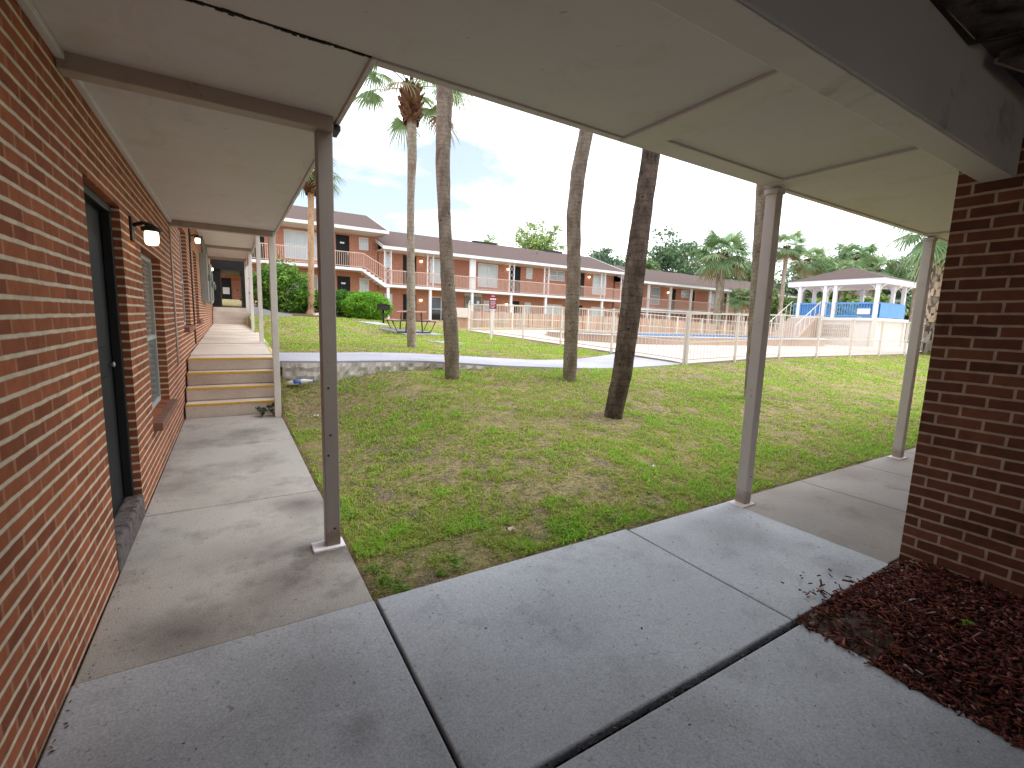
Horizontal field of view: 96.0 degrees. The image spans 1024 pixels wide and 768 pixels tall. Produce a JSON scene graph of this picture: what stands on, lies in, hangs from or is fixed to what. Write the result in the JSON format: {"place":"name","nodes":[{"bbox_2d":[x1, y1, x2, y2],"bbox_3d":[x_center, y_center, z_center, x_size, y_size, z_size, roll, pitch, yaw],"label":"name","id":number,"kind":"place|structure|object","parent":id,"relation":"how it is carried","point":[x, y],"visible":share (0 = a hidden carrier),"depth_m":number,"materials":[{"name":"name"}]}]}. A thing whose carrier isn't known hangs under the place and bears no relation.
{"place":"outdoors","nodes":[
{"label":"outdoors","id":0,"kind":"place"},
{"bbox_2d":[37,601,455,767],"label":"pavement","id":1,"kind":"structure","parent":0,"point":[243,702],"depth_m":1.74,"materials":[{"name":"concrete"}]},
{"bbox_2d":[279,352,681,369],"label":"path","id":2,"kind":"structure","parent":0,"point":[604,362],"depth_m":8.96,"materials":[{"name":"concrete"}]},
{"bbox_2d":[205,299,929,606],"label":"ground","id":3,"kind":"structure","parent":0,"point":[482,560],"depth_m":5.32,"materials":[{"name":"green plant"}]},
{"bbox_2d":[0,0,215,767],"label":"brick building","id":4,"kind":"structure","parent":3,"relation":"on","point":[107,286],"depth_m":2.01,"materials":[{"name":"red brick"}]},
{"bbox_2d":[83,183,133,517],"bbox_3d":[-2.542,-0.108,2.834,0.095,2.080,0.930,-3,9,-31],"label":"door","id":5,"kind":"structure","parent":4,"relation":"in","point":[98,216],"depth_m":3.10,"materials":[{"name":"black paint"}]},
{"bbox_2d":[141,253,177,430],"bbox_3d":[-3.456,-0.452,4.445,0.195,1.574,1.322,-3,9,-31],"label":"window","id":6,"kind":"structure","parent":4,"relation":"in","point":[162,420],"depth_m":4.75,"materials":[{"name":"glass"}]},
{"bbox_2d":[178,230,195,331],"bbox_3d":[-5.411,-1.723,7.578,0.195,1.674,1.482,-3,9,-31],"label":"window","id":7,"kind":"structure","parent":4,"relation":"in","point":[190,328],"depth_m":8.06,"materials":[{"name":"glass"}]},
{"bbox_2d":[930,0,1023,86],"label":"passage ceiling","id":8,"kind":"structure","parent":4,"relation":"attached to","point":[995,28],"depth_m":1.91,"materials":[{"name":"paint"}]},
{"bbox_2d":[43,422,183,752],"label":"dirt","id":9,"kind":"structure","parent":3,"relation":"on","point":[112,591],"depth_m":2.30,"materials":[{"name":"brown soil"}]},
{"bbox_2d":[31,0,377,685],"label":"walkway","id":10,"kind":"structure","parent":3,"relation":"on","point":[219,119],"depth_m":2.57,"materials":[{"name":"grey concrete"}]},
{"bbox_2d":[185,355,274,418],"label":"concrete steps","id":11,"kind":"structure","parent":3,"relation":"on","point":[231,374],"depth_m":7.03,"materials":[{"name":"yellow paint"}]},
{"bbox_2d":[213,307,246,323],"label":"concrete steps","id":12,"kind":"structure","parent":3,"relation":"on","point":[225,315],"depth_m":18.64,"materials":[{"name":"beige concrete"}]},
{"bbox_2d":[210,259,250,313],"bbox_3d":[-12.485,-4.075,20.286,1.765,2.750,2.700,-3,9,-31],"label":"passage frame","id":13,"kind":"object","parent":3,"relation":"on","point":[230,267],"visible":0.32,"depth_m":19.18,"materials":[{"name":"black paint"}]},
{"bbox_2d":[144,439,317,516],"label":"walkway","id":14,"kind":"structure","parent":3,"relation":"on","point":[199,478],"depth_m":4.23,"materials":[{"name":"concrete"}]},
{"bbox_2d":[190,324,271,370],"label":"walkway","id":15,"kind":"structure","parent":3,"relation":"on","point":[227,333],"depth_m":10.18,"materials":[{"name":"concrete"}]},
{"bbox_2d":[196,229,275,341],"bbox_3d":[-7.399,-2.662,12.089,1.278,2.892,13.797,-3,9,-31],"label":"walkway canopy","id":16,"kind":"object","parent":15,"relation":"on","point":[229,246],"visible":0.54,"depth_m":13.27,"materials":[{"name":"beige paint"}]},
{"bbox_2d":[221,274,240,299],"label":"apartment building","id":17,"kind":"structure","parent":3,"relation":"on","point":[230,285],"depth_m":28.15,"materials":[{"name":"brick"}]},
{"bbox_2d":[221,278,231,298],"bbox_3d":[-17.404,-5.529,28.059,0.570,1.800,0.080,-3,9,-31],"label":"door","id":18,"kind":"structure","parent":17,"relation":"in","point":[225,282],"depth_m":28.01,"materials":[{"name":"black paint"}]},
{"bbox_2d":[172,413,291,449],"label":"walkway","id":19,"kind":"structure","parent":3,"relation":"on","point":[211,432],"depth_m":5.84,"materials":[{"name":"concrete"}]},
{"bbox_2d":[255,402,274,415],"bbox_3d":[-3.565,0.362,6.750,0.341,0.204,0.234,-3,9,-31],"label":"plant","id":20,"kind":"object","parent":19,"relation":"on","point":[261,410],"visible":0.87,"depth_m":6.72,"materials":[{"name":"green plant"}]},
{"bbox_2d":[254,306,291,316],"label":"wing wall","id":21,"kind":"structure","parent":3,"relation":"on","point":[266,312],"depth_m":18.32,"materials":[{"name":"concrete"}]},
{"bbox_2d":[287,379,314,384],"bbox_3d":[-3.285,-0.030,7.174,0.401,0.103,0.088,-1,8,-18],"label":"plastic bottle","id":22,"kind":"object","parent":3,"relation":"on","point":[298,381],"visible":1,"depth_m":7.13,"materials":[{"name":"plastic"}]},
{"bbox_2d":[251,205,388,311],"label":"apartment building","id":23,"kind":"structure","parent":3,"relation":"on","point":[356,255],"depth_m":29.17,"materials":[{"name":"brick"}]},
{"bbox_2d":[252,236,264,259],"bbox_3d":[-15.007,-8.217,27.086,0.800,2.060,0.070,-3,9,-31],"label":"door","id":24,"kind":"structure","parent":23,"relation":"in","point":[262,251],"depth_m":27.23,"materials":[{"name":"black paint"}]},
{"bbox_2d":[284,229,316,260],"bbox_3d":[-12.970,-8.519,28.284,1.850,1.700,0.050,-3,9,-31],"label":"window","id":25,"kind":"structure","parent":23,"relation":"in","point":[291,237],"depth_m":28.18,"materials":[{"name":"white glass"}]},
{"bbox_2d":[287,274,317,299],"bbox_3d":[-13.031,-5.935,28.653,1.800,1.720,0.050,-3,9,-31],"label":"window","id":26,"kind":"structure","parent":23,"relation":"in","point":[315,276],"depth_m":28.98,"materials":[{"name":"white glass"}]},
{"bbox_2d":[336,234,349,266],"bbox_3d":[-10.870,-8.463,29.577,0.830,2.130,0.070,-3,9,-31],"label":"door","id":27,"kind":"structure","parent":23,"relation":"in","point":[342,241],"depth_m":29.55,"materials":[{"name":"black paint"}]},
{"bbox_2d":[337,276,349,301],"bbox_3d":[-10.930,-5.929,29.938,0.820,2.090,0.070,-3,9,-31],"label":"door","id":28,"kind":"structure","parent":23,"relation":"in","point":[343,282],"depth_m":29.85,"materials":[{"name":"black paint"}]},
{"bbox_2d":[359,237,368,250],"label":"window","id":29,"kind":"structure","parent":23,"relation":"in","point":[363,242],"depth_m":30.17,"materials":[{"name":"white glass"}]},
{"bbox_2d":[359,278,368,291],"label":"window","id":30,"kind":"structure","parent":23,"relation":"in","point":[363,282],"depth_m":30.53,"materials":[{"name":"beige glass"}]},
{"bbox_2d":[254,304,398,321],"bbox_3d":[-8.486,-3.502,22.584,7.300,0.791,6.100,-3,9,-31],"label":"planting bed","id":31,"kind":"object","parent":3,"relation":"on","point":[297,313],"visible":0.29,"depth_m":20.31,"materials":[{"name":"brown soil"}]},
{"bbox_2d":[236,251,314,312],"bbox_3d":[-10.396,-4.310,20.770,3.511,3.238,3.086,-3,9,-31],"label":"shrub","id":32,"kind":"object","parent":31,"relation":"on","point":[289,276],"visible":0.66,"depth_m":20.36,"materials":[{"name":"green plant"}]},
{"bbox_2d":[286,284,318,312],"bbox_3d":[-9.234,-3.677,20.928,1.637,1.679,1.839,6,9,25],"label":"shrub","id":33,"kind":"object","parent":31,"relation":"on","point":[302,303],"visible":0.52,"depth_m":20.54,"materials":[{"name":"green plant"}]},
{"bbox_2d":[299,158,346,314],"bbox_3d":[-8.690,-6.512,20.078,3.023,7.229,2.852,-3,9,-31],"label":"palm tree","id":34,"kind":"object","parent":31,"relation":"on","point":[309,188],"visible":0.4,"depth_m":20.08,"materials":[{"name":"beige plant"}]},
{"bbox_2d":[317,289,363,315],"bbox_3d":[-7.858,-3.639,21.323,2.281,1.634,2.321,-3,9,-31],"label":"shrub","id":35,"kind":"object","parent":31,"relation":"on","point":[341,294],"visible":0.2,"depth_m":20.72,"materials":[{"name":"green plant"}]},
{"bbox_2d":[339,290,393,319],"bbox_3d":[-6.592,-3.468,20.877,2.297,1.577,2.397,4,8,12],"label":"shrub","id":36,"kind":"object","parent":31,"relation":"on","point":[367,304],"visible":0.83,"depth_m":20.24,"materials":[{"name":"green plant"}]},
{"bbox_2d":[357,321,388,325],"bbox_3d":[-5.572,-2.418,18.623,1.087,0.194,0.865,8,10,37],"label":"concrete pad","id":37,"kind":"object","parent":3,"relation":"on","point":[373,323],"visible":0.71,"depth_m":18.58,"materials":[{"name":"grey concrete"}]},
{"bbox_2d":[377,303,389,322],"bbox_3d":[-5.343,-2.872,19.153,0.440,0.930,0.320,-3,9,-31],"label":"barbecue grill","id":38,"kind":"object","parent":37,"relation":"on","point":[382,307],"visible":0.96,"depth_m":19.06,"materials":[{"name":"metal"}]},
{"bbox_2d":[282,362,494,381],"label":"retaining wall","id":39,"kind":"structure","parent":3,"relation":"on","point":[308,371],"depth_m":7.61,"materials":[{"name":"grey stone"}]},
{"bbox_2d":[379,328,442,335],"bbox_3d":[-3.784,-1.933,17.250,1.889,0.254,1.546,9,11,42],"label":"concrete pad","id":40,"kind":"object","parent":3,"relation":"on","point":[395,331],"visible":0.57,"depth_m":17.10,"materials":[{"name":"grey concrete"}]},
{"bbox_2d":[385,311,438,332],"bbox_3d":[-3.772,-2.323,17.196,1.640,0.784,1.900,-2,9,-23],"label":"picnic table","id":41,"kind":"object","parent":40,"relation":"on","point":[421,321],"visible":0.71,"depth_m":16.71,"materials":[{"name":"wood"}]},
{"bbox_2d":[349,65,478,347],"bbox_3d":[-2.352,-4.241,10.796,2.897,7.045,2.971,-3,9,-31],"label":"palm tree","id":42,"kind":"object","parent":3,"relation":"on","point":[412,109],"visible":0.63,"depth_m":10.64,"materials":[{"name":"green plant"}]},
{"bbox_2d":[380,614,458,767],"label":"expansion joint","id":43,"kind":"object","parent":3,"relation":"on","point":[447,747],"depth_m":1.82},
{"bbox_2d":[435,85,459,379],"bbox_3d":[-0.963,-4.403,6.990,2.764,8.918,2.830,-3,9,-31],"label":"palm tree","id":44,"kind":"object","parent":3,"relation":"on","point":[444,99],"visible":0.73,"depth_m":7.21,"materials":[{"name":"brown plant"}]},
{"bbox_2d":[489,294,496,338],"bbox_3d":[-0.721,-2.383,16.745,0.267,1.710,0.128,-1,8,-18],"label":"sign post","id":45,"kind":"object","parent":3,"relation":"on","point":[492,301],"visible":0.93,"depth_m":16.63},
{"bbox_2d":[375,231,624,328],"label":"apartment building","id":46,"kind":"structure","parent":3,"relation":"on","point":[507,275],"depth_m":34.96,"materials":[{"name":"brick"}]},
{"bbox_2d":[403,255,415,285],"bbox_3d":[-7.125,-7.801,31.988,0.970,2.160,0.040,-3,9,-31],"label":"door","id":47,"kind":"structure","parent":46,"relation":"in","point":[404,256],"depth_m":31.82,"materials":[{"name":"black paint"}]},
{"bbox_2d":[403,294,415,319],"bbox_3d":[-7.207,-5.226,32.342,0.970,2.080,0.040,-3,9,-31],"label":"door","id":48,"kind":"structure","parent":46,"relation":"in","point":[404,295],"depth_m":32.14,"materials":[{"name":"black paint"}]},
{"bbox_2d":[430,258,440,283],"bbox_3d":[-5.105,-8.089,33.160,1.700,1.700,0.050,-3,9,-31],"label":"window","id":49,"kind":"structure","parent":46,"relation":"in","point":[436,261],"depth_m":32.94,"materials":[{"name":"white glass"}]},
{"bbox_2d":[432,297,442,319],"bbox_3d":[-5.168,-5.442,33.537,1.650,1.750,0.050,-3,9,-31],"label":"window","id":50,"kind":"structure","parent":46,"relation":"in","point":[437,314],"depth_m":33.38,"materials":[{"name":"grey glass"}]},
{"bbox_2d":[478,263,497,287],"bbox_3d":[-1.842,-8.256,35.129,1.730,1.740,0.050,-3,9,-31],"label":"window","id":51,"kind":"structure","parent":46,"relation":"in","point":[484,270],"depth_m":35.13,"materials":[{"name":"white glass"}]},
{"bbox_2d":[510,266,519,292],"bbox_3d":[0.215,-8.175,36.416,0.970,2.160,0.040,-3,9,-31],"label":"door","id":52,"kind":"structure","parent":46,"relation":"in","point":[517,269],"depth_m":36.43,"materials":[{"name":"black paint"}]},
{"bbox_2d":[546,304,561,314],"bbox_3d":[3.504,-6.250,38.712,1.600,0.850,0.050,-3,9,-31],"label":"window","id":53,"kind":"structure","parent":46,"relation":"in","point":[555,312],"depth_m":38.77,"materials":[{"name":"white glass"}]},
{"bbox_2d":[550,270,564,280],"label":"window","id":54,"kind":"structure","parent":46,"relation":"in","point":[554,275],"depth_m":38.44,"materials":[{"name":"white glass"}]},
{"bbox_2d":[580,273,583,297],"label":"door","id":55,"kind":"structure","parent":46,"relation":"in","point":[581,274],"depth_m":39.88,"materials":[{"name":"black paint"}]},
{"bbox_2d":[592,275,606,294],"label":"window","id":56,"kind":"structure","parent":46,"relation":"in","point":[596,278],"depth_m":40.83,"materials":[{"name":"white glass"}]},
{"bbox_2d":[343,497,660,592],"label":"weeds","id":57,"kind":"object","parent":3,"relation":"on","point":[407,587],"visible":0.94,"depth_m":2.76,"materials":[{"name":"green plant"}]},
{"bbox_2d":[504,218,566,250],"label":"tree","id":58,"kind":"object","parent":3,"relation":"on","point":[532,242],"visible":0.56,"depth_m":51.47,"materials":[{"name":"green plant"}]},
{"bbox_2d":[563,129,592,381],"bbox_3d":[1.207,-3.979,7.605,2.748,8.166,2.708,-3,9,-31],"label":"palm tree","id":59,"kind":"object","parent":3,"relation":"on","point":[575,197],"visible":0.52,"depth_m":7.73,"materials":[{"name":"brown plant"}]},
{"bbox_2d":[468,303,688,364],"bbox_3d":[1.108,-2.058,16.319,0.054,1.760,12.154,-3,9,-31],"label":"pool fence","id":60,"kind":"object","parent":3,"relation":"on","point":[612,333],"visible":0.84,"depth_m":14.39,"materials":[{"name":"metal"}]},
{"bbox_2d":[377,607,799,767],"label":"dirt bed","id":61,"kind":"object","parent":3,"relation":"on","point":[609,735],"depth_m":1.88,"materials":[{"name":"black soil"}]},
{"bbox_2d":[49,419,979,767],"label":"leaf litter","id":62,"kind":"object","parent":61,"relation":"on","point":[591,735],"visible":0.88,"depth_m":1.86,"materials":[{"name":"brown plant"}]},
{"bbox_2d":[781,559,1023,748],"bbox_3d":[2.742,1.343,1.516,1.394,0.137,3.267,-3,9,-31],"label":"mulch","id":63,"kind":"object","parent":61,"relation":"on","point":[874,592],"visible":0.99,"depth_m":2.24,"materials":[{"name":"brown plant"}]},
{"bbox_2d":[282,366,919,590],"bbox_3d":[1.780,0.229,7.213,9.232,0.712,5.659,-3,9,-31],"label":"lawn clover","id":64,"kind":"object","parent":3,"relation":"on","point":[502,520],"visible":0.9,"depth_m":5.09,"materials":[{"name":"green plant"}]},
{"bbox_2d":[587,246,625,266],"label":"tree","id":65,"kind":"object","parent":3,"relation":"on","point":[602,255],"visible":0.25,"depth_m":63.23,"materials":[{"name":"green plant"}]},
{"bbox_2d":[456,308,774,335],"bbox_3d":[11.357,-3.947,32.865,34.378,1.580,0.290,-3,9,-31],"label":"board fence","id":66,"kind":"object","parent":3,"relation":"on","point":[462,317],"visible":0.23,"depth_m":28.65,"materials":[{"name":"brown wood"}]},
{"bbox_2d":[469,304,779,334],"bbox_3d":[10.394,-3.612,28.989,29.034,1.717,0.054,-3,9,-31],"label":"pool fence","id":67,"kind":"object","parent":3,"relation":"on","point":[676,325],"visible":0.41,"depth_m":26.00,"materials":[{"name":"metal"}]},
{"bbox_2d":[604,149,659,419],"bbox_3d":[1.849,-3.165,5.662,2.800,7.545,2.786,-3,9,-31],"label":"palm tree","id":68,"kind":"object","parent":3,"relation":"on","point":[631,297],"visible":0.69,"depth_m":5.90,"materials":[{"name":"brown plant"}]},
{"bbox_2d":[624,255,660,270],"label":"tree","id":69,"kind":"object","parent":3,"relation":"on","point":[651,264],"visible":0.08,"depth_m":63.30,"materials":[{"name":"green plant"}]},
{"bbox_2d":[620,226,715,277],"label":"tree","id":70,"kind":"object","parent":3,"relation":"on","point":[675,258],"visible":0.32,"depth_m":71.71,"materials":[{"name":"green plant"}]},
{"bbox_2d":[469,330,919,362],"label":"pool deck","id":71,"kind":"structure","parent":3,"relation":"on","point":[669,349],"depth_m":15.88,"materials":[{"name":"concrete"}]},
{"bbox_2d":[546,317,824,345],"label":"swimming pool","id":72,"kind":"structure","parent":71,"relation":"in","point":[601,337],"depth_m":18.34,"materials":[{"name":"liquid"}]},
{"bbox_2d":[467,330,920,364],"bbox_3d":[16.677,-2.235,25.938,36.501,0.557,12.381,-3,9,-31],"label":"deck edge","id":73,"kind":"object","parent":71,"relation":"attached to","point":[700,362],"visible":0.23,"depth_m":13.83,"materials":[{"name":"concrete"}]},
{"bbox_2d":[770,267,916,346],"bbox_3d":[18.971,-4.506,26.884,6.500,4.700,5.050,-3,9,-31],"label":"gazebo","id":74,"kind":"object","parent":71,"relation":"on","point":[851,278],"visible":0.86,"depth_m":26.23,"materials":[{"name":"paint"}]},
{"bbox_2d":[852,322,869,345],"bbox_3d":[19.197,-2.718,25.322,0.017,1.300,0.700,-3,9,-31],"label":"lounge chair","id":75,"kind":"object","parent":74,"relation":"in","point":[859,325],"depth_m":25.32,"materials":[{"name":"paint"}]},
{"bbox_2d":[611,265,808,333],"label":"apartment building","id":76,"kind":"structure","parent":3,"relation":"on","point":[667,291],"depth_m":46.35,"materials":[{"name":"brick"}]},
{"bbox_2d":[651,287,659,304],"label":"window","id":77,"kind":"structure","parent":76,"relation":"in","point":[655,292],"depth_m":44.72,"materials":[{"name":"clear glass"}]},
{"bbox_2d":[687,227,752,333],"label":"palm tree","id":78,"kind":"object","parent":3,"relation":"on","point":[721,266],"visible":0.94,"depth_m":40.42,"materials":[{"name":"green plant"}]},
{"bbox_2d":[691,247,751,281],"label":"tree","id":79,"kind":"object","parent":3,"relation":"on","point":[745,270],"visible":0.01,"depth_m":74.60,"materials":[{"name":"green plant"}]},
{"bbox_2d":[724,288,749,333],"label":"palm tree","id":80,"kind":"object","parent":3,"relation":"on","point":[739,302],"visible":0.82,"depth_m":39.72,"materials":[{"name":"green plant"}]},
{"bbox_2d":[744,184,769,397],"bbox_3d":[4.035,-3.721,7.554,2.790,8.253,2.811,-3,9,-31],"label":"palm tree","id":81,"kind":"object","parent":3,"relation":"on","point":[760,198],"visible":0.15,"depth_m":7.71,"materials":[{"name":"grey plant"}]},
{"bbox_2d":[742,267,785,285],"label":"tree","id":82,"kind":"object","parent":3,"relation":"on","point":[749,280],"visible":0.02,"depth_m":74.17,"materials":[{"name":"green plant"}]},
{"bbox_2d":[769,288,807,326],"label":"tree","id":83,"kind":"object","parent":3,"relation":"on","point":[775,303],"visible":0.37,"depth_m":42.03,"materials":[{"name":"green plant"}]},
{"bbox_2d":[776,229,811,329],"bbox_3d":[22.594,-8.210,38.308,4.035,9.172,3.997,-3,9,-31],"label":"palm tree","id":84,"kind":"object","parent":3,"relation":"on","point":[786,252],"visible":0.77,"depth_m":37.80,"materials":[{"name":"green plant"}]},
{"bbox_2d":[684,312,925,364],"bbox_3d":[13.480,-1.573,16.721,21.594,1.474,0.054,-3,9,-31],"label":"pool fence","id":85,"kind":"object","parent":3,"relation":"on","point":[818,336],"visible":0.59,"depth_m":13.83,"materials":[{"name":"metal"}]},
{"bbox_2d":[787,244,832,301],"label":"palm tree","id":86,"kind":"object","parent":3,"relation":"on","point":[809,268],"visible":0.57,"depth_m":41.25,"materials":[{"name":"green plant"}]},
{"bbox_2d":[774,250,850,302],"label":"tree","id":87,"kind":"object","parent":3,"relation":"on","point":[794,290],"visible":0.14,"depth_m":55.49,"materials":[{"name":"green plant"}]},
{"bbox_2d":[727,481,905,564],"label":"walkway","id":88,"kind":"structure","parent":3,"relation":"on","point":[870,529],"depth_m":3.76,"materials":[{"name":"concrete"}]},
{"bbox_2d":[198,0,1023,507],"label":"walkway canopy","id":89,"kind":"object","parent":88,"relation":"on","point":[900,114],"visible":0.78,"depth_m":2.06,"materials":[{"name":"beige paint"}]},
{"bbox_2d":[788,252,860,290],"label":"tree","id":90,"kind":"object","parent":3,"relation":"on","point":[825,262],"visible":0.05,"depth_m":61.66,"materials":[{"name":"green plant"}]},
{"bbox_2d":[808,290,873,316],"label":"tree","id":91,"kind":"object","parent":3,"relation":"on","point":[854,299],"visible":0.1,"depth_m":39.73,"materials":[{"name":"green plant"}]},
{"bbox_2d":[818,257,871,301],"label":"palm tree","id":92,"kind":"object","parent":3,"relation":"on","point":[842,265],"visible":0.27,"depth_m":39.39,"materials":[{"name":"green plant"}]},
{"bbox_2d":[802,238,890,277],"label":"tree","id":93,"kind":"object","parent":3,"relation":"on","point":[835,248],"visible":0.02,"depth_m":71.91,"materials":[{"name":"green plant"}]},
{"bbox_2d":[800,465,910,511],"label":"walkway","id":94,"kind":"structure","parent":3,"relation":"on","point":[883,488],"depth_m":4.57,"materials":[{"name":"concrete"}]},
{"bbox_2d":[829,242,882,298],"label":"palm tree","id":95,"kind":"object","parent":3,"relation":"on","point":[872,248],"visible":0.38,"depth_m":41.96,"materials":[{"name":"green plant"}]},
{"bbox_2d":[807,290,907,303],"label":"apartment building","id":96,"kind":"structure","parent":3,"relation":"on","point":[870,295],"depth_m":59.13,"materials":[{"name":"brick"}]},
{"bbox_2d":[845,290,908,315],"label":"tree","id":97,"kind":"object","parent":3,"relation":"on","point":[884,298],"visible":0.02,"depth_m":42.61,"materials":[{"name":"green plant"}]},
{"bbox_2d":[857,251,908,296],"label":"palm tree","id":98,"kind":"object","parent":3,"relation":"on","point":[890,264],"visible":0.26,"depth_m":40.15,"materials":[{"name":"green plant"}]},
{"bbox_2d":[857,452,914,477],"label":"walkway","id":99,"kind":"structure","parent":3,"relation":"on","point":[903,467],"depth_m":5.28,"materials":[{"name":"concrete"}]},
{"bbox_2d":[877,253,914,338],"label":"tree","id":100,"kind":"object","parent":3,"relation":"on","point":[887,292],"visible":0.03,"depth_m":60.84,"materials":[{"name":"green plant"}]},
{"bbox_2d":[889,256,919,342],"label":"palm tree","id":101,"kind":"object","parent":3,"relation":"on","point":[905,277],"visible":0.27,"depth_m":39.32,"materials":[{"name":"green plant"}]},
{"bbox_2d":[877,224,947,355],"bbox_3d":[17.054,-4.305,18.185,4.000,6.651,4.297,3,8,7],"label":"palm tree","id":102,"kind":"object","parent":3,"relation":"on","point":[934,287],"visible":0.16,"depth_m":18.36,"materials":[{"name":"plant"}]},
{"bbox_2d":[377,529,791,767],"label":"pavement","id":103,"kind":"structure","parent":0,"point":[561,668],"depth_m":2.18,"materials":[{"name":"concrete"}]},
{"bbox_2d":[293,67,924,283],"label":"sky","id":104,"kind":"structure","parent":0,"point":[511,168],"materials":[{"name":"white"}]},
{"bbox_2d":[629,502,887,626],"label":"pavement","id":105,"kind":"structure","parent":0,"point":[731,545],"depth_m":3.05,"materials":[{"name":"concrete"}]},
{"bbox_2d":[557,624,1023,767],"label":"pavement","id":106,"kind":"structure","parent":0,"point":[756,709],"depth_m":1.75,"materials":[{"name":"concrete"}]},
{"bbox_2d":[899,134,1023,596],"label":"brick building","id":107,"kind":"structure","parent":0,"point":[964,515],"depth_m":2.68,"materials":[{"name":"brown brick"}]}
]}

